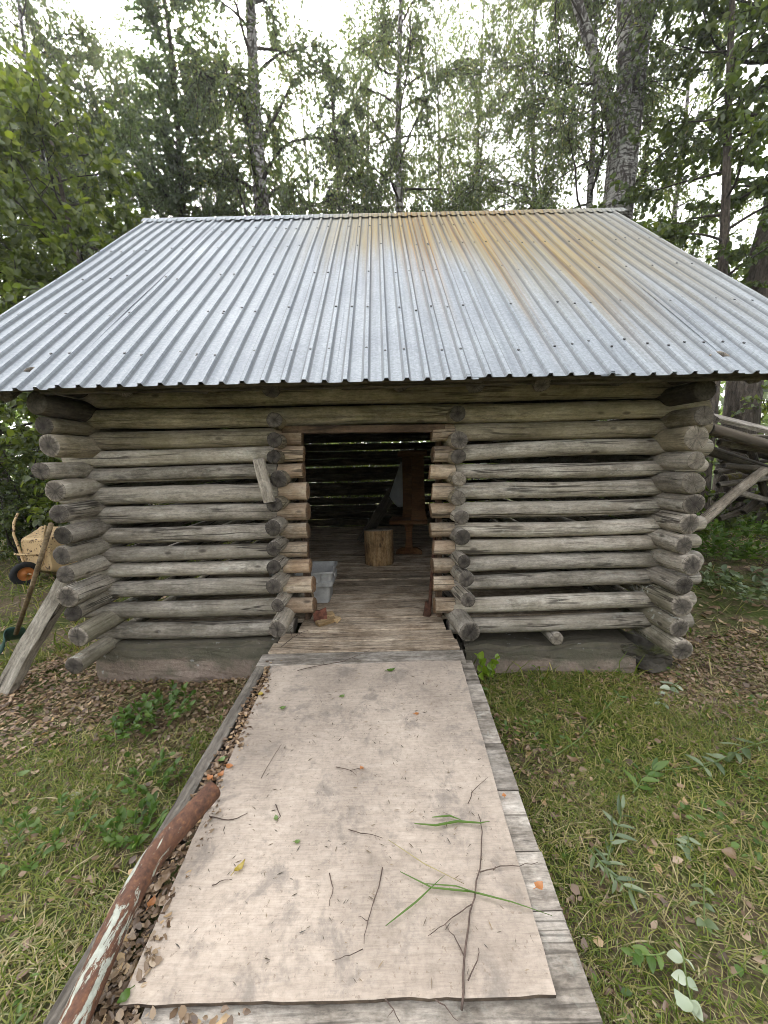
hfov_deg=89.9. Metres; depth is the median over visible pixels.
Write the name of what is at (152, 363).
log hut
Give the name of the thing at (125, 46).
birch tree
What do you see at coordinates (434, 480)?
leafy bush
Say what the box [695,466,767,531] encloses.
leaning pole
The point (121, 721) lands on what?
weed clump
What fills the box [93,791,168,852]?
weed clump
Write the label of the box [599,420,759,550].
leafy bush
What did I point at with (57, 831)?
weed clump
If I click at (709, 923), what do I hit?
cut stem
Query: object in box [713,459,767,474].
thin pole
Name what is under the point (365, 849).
plywood debris
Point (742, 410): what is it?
leafy bush
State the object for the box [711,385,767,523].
leafy bush
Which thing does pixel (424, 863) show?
grass leaf
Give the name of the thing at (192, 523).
leafy bush
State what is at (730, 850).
dead leaf
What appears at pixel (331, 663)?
twig
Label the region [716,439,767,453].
thin pole
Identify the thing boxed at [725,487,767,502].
thin pole
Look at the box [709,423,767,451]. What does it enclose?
mossy beam
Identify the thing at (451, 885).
grass leaf
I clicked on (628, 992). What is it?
ground cover
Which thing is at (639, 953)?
cut stem
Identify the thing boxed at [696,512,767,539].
weed clump
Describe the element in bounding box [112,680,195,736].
weed clump
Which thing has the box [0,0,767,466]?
sky
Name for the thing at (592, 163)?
birch tree
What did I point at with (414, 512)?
wooden chair
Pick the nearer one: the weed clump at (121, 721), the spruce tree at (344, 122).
the weed clump at (121, 721)
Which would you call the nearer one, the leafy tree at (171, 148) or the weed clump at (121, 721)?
the weed clump at (121, 721)
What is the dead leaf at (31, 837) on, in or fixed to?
on the ground at (732, 606)
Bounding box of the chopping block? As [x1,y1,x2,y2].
[364,528,393,566]
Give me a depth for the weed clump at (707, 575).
4.08 m
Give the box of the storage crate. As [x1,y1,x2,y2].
[269,561,337,602]
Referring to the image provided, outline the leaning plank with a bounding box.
[0,578,76,695]
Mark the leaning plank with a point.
(33, 639)
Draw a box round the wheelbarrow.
[9,513,76,585]
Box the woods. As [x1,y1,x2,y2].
[0,380,767,505]
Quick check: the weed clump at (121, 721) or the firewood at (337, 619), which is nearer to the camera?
the weed clump at (121, 721)
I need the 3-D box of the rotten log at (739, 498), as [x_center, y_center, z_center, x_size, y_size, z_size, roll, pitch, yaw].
[5.028,-0.205,4.934,1.698,0.130,0.142,-2,8,-7]
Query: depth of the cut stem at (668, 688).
2.66 m
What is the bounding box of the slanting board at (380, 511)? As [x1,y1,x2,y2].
[357,448,417,541]
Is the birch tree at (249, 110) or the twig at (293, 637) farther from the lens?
the birch tree at (249, 110)
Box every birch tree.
[0,0,55,301]
[0,0,161,428]
[23,6,161,504]
[40,0,205,249]
[124,0,387,224]
[165,3,271,215]
[172,12,289,502]
[258,0,342,482]
[296,0,443,480]
[304,0,518,442]
[386,0,569,501]
[391,0,511,210]
[439,0,614,210]
[444,0,738,515]
[472,0,767,250]
[594,1,766,280]
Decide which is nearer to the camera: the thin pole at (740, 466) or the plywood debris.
the plywood debris
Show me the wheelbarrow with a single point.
(28, 554)
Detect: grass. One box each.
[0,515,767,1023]
[0,530,767,1023]
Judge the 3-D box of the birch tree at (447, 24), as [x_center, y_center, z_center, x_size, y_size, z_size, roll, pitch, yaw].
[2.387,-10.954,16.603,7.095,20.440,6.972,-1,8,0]
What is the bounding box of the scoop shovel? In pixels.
[0,522,53,654]
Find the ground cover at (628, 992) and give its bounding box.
[0,556,767,1023]
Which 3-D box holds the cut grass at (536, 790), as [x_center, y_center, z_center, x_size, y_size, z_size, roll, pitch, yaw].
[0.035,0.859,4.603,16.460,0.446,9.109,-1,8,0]
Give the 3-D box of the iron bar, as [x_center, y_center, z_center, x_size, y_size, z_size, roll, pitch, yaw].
[0.366,0.503,3.041,0.125,0.690,0.062,4,9,35]
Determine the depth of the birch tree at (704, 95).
10.39 m
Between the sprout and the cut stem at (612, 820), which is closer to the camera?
the cut stem at (612, 820)
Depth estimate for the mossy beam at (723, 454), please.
4.21 m
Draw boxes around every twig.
[209,813,246,819]
[281,627,307,646]
[297,650,368,670]
[329,873,332,905]
[332,867,382,960]
[348,829,381,837]
[385,998,399,1021]
[428,814,537,1010]
[435,999,457,1020]
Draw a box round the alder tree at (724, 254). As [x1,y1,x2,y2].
[589,0,767,514]
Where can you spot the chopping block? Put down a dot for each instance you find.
(379, 547)
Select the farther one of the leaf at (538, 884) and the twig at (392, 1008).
the leaf at (538, 884)
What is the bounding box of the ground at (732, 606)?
[0,476,767,1023]
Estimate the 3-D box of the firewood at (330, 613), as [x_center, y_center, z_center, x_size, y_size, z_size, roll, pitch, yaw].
[-0.469,0.819,3.044,0.151,0.032,0.066,-1,22,-29]
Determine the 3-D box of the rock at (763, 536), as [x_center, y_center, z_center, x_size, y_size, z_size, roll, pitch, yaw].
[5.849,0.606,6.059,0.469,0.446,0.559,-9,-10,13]
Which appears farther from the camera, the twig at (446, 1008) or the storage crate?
the storage crate
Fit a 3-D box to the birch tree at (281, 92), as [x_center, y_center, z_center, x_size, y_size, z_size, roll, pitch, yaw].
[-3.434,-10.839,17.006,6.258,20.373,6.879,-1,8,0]
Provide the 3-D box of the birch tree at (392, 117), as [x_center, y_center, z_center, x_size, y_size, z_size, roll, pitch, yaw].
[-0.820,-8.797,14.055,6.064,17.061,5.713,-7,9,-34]
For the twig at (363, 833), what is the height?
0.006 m
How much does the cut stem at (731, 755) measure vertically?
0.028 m
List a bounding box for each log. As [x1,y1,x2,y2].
[58,782,220,1023]
[713,492,754,501]
[719,472,767,481]
[726,447,767,459]
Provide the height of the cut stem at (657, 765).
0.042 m
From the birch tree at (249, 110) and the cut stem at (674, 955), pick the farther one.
the birch tree at (249, 110)
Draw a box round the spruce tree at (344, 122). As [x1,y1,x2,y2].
[253,42,393,526]
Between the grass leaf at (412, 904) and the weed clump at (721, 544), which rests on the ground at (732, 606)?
the weed clump at (721, 544)
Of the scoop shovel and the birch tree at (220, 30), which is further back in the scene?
the birch tree at (220, 30)
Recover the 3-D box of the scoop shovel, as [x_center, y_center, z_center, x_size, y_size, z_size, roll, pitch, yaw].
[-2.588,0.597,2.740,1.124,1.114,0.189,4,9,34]
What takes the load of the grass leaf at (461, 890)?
on the plank ramp
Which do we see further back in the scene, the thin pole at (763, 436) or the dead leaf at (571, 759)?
the thin pole at (763, 436)
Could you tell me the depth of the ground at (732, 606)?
1.84 m
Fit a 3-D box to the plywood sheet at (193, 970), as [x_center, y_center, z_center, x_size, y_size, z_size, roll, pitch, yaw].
[-0.119,1.150,1.750,1.216,0.020,1.452,-1,15,0]
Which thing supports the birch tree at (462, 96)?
on the ground at (732, 606)
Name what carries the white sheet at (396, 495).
hanging from the log hut
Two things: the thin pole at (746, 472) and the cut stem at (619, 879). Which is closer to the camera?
the cut stem at (619, 879)
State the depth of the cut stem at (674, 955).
1.17 m
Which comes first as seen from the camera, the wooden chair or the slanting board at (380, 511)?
the wooden chair
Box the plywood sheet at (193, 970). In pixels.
[119,660,555,1008]
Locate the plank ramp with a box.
[43,660,602,1023]
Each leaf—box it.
[12,770,30,775]
[20,830,41,843]
[117,985,134,1003]
[146,895,155,909]
[161,874,170,881]
[231,859,244,874]
[385,878,440,925]
[389,840,463,883]
[400,871,551,915]
[426,883,478,893]
[432,815,460,819]
[533,881,542,889]
[566,755,580,762]
[672,812,680,822]
[674,988,696,1019]
[721,847,736,859]
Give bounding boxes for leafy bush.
[0,415,68,562]
[143,428,225,526]
[312,441,431,525]
[372,441,508,503]
[571,405,767,499]
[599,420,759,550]
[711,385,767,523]
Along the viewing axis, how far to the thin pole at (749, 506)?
4.47 m
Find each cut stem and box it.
[552,690,628,757]
[588,847,651,912]
[594,794,636,885]
[620,942,665,973]
[622,757,668,792]
[643,749,742,776]
[654,681,682,708]
[667,942,702,1020]
[675,832,700,860]
[685,738,767,776]
[689,871,718,932]
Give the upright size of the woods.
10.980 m
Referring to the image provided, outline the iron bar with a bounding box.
[423,537,435,616]
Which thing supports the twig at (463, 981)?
on the plywood sheet at (193, 970)
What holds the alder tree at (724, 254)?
on the ground at (732, 606)
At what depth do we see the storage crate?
3.40 m
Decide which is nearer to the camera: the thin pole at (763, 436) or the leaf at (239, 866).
the leaf at (239, 866)
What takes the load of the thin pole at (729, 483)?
attached to the support post
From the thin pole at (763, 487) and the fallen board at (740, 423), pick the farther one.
the thin pole at (763, 487)
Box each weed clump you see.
[0,790,98,876]
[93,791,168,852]
[99,702,155,740]
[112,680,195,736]
[115,748,190,798]
[679,527,767,562]
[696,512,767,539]
[700,562,767,603]
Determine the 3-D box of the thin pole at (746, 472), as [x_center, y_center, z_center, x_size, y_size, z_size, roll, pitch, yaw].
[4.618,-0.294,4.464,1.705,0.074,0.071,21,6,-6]
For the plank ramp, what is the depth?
1.09 m
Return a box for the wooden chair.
[389,450,426,553]
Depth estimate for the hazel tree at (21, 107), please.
5.35 m
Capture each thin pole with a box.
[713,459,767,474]
[714,434,767,438]
[715,476,767,487]
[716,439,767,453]
[717,502,764,520]
[718,459,767,483]
[721,463,761,470]
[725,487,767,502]
[740,486,767,513]
[747,451,767,511]
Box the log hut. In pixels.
[0,207,767,682]
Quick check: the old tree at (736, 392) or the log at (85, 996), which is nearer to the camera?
the log at (85, 996)
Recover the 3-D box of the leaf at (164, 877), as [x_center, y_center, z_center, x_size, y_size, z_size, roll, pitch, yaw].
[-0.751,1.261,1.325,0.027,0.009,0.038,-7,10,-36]
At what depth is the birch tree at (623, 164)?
7.26 m
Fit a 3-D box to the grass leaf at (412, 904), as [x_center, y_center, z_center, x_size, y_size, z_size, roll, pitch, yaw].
[0.109,1.264,1.251,0.242,0.019,0.011,-6,9,-32]
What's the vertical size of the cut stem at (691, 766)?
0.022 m
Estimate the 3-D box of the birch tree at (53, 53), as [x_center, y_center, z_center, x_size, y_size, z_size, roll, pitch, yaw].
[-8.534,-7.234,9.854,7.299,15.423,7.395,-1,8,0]
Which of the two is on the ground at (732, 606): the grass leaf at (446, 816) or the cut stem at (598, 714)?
the cut stem at (598, 714)
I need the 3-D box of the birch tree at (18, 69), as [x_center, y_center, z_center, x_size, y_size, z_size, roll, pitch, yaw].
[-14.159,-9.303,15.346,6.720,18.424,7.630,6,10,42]
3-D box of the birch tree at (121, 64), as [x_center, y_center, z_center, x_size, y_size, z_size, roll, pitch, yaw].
[-9.006,-7.440,12.765,5.768,15.095,5.701,6,11,43]
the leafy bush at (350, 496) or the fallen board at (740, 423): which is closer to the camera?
the fallen board at (740, 423)
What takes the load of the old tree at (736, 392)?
on the ground at (732, 606)
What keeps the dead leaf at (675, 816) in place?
on the ground at (732, 606)
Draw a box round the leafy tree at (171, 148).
[88,0,251,428]
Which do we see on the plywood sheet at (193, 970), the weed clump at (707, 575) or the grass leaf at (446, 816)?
the grass leaf at (446, 816)
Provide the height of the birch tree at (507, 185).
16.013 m
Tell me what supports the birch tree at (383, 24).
on the ground at (732, 606)
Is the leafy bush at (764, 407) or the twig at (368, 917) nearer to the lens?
the twig at (368, 917)
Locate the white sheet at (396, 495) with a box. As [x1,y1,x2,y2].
[389,462,402,506]
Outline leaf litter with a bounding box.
[0,529,767,1023]
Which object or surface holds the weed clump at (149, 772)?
on the ground at (732, 606)
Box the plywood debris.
[154,665,532,989]
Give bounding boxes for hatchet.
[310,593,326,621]
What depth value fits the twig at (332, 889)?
1.29 m
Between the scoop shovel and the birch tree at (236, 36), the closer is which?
the scoop shovel
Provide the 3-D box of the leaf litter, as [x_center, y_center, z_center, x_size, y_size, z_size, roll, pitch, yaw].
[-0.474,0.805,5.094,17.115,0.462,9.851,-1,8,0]
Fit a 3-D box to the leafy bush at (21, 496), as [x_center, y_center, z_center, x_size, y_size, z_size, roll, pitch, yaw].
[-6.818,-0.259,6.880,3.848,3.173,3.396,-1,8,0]
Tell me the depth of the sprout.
2.77 m
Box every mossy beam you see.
[708,446,767,466]
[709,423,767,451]
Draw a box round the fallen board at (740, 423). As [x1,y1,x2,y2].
[713,414,767,433]
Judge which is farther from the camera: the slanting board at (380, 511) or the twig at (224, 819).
the slanting board at (380, 511)
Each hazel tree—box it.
[0,43,232,543]
[0,161,79,547]
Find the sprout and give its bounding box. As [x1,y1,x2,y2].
[474,651,499,684]
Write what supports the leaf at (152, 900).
on the leaf litter
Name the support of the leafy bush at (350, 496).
on the ground at (732, 606)
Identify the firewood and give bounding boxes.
[315,616,335,626]
[327,611,334,616]
[334,616,340,622]
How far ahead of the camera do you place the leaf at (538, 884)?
1.29 m
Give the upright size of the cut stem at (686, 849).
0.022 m
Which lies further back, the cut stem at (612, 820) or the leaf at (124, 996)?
the cut stem at (612, 820)
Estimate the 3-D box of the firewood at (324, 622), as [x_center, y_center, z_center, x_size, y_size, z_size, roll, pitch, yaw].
[-0.444,0.848,2.989,0.169,0.030,0.068,-7,15,-37]
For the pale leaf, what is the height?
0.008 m
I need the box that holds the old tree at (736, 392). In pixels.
[620,0,767,525]
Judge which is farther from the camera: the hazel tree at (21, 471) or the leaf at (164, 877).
the hazel tree at (21, 471)

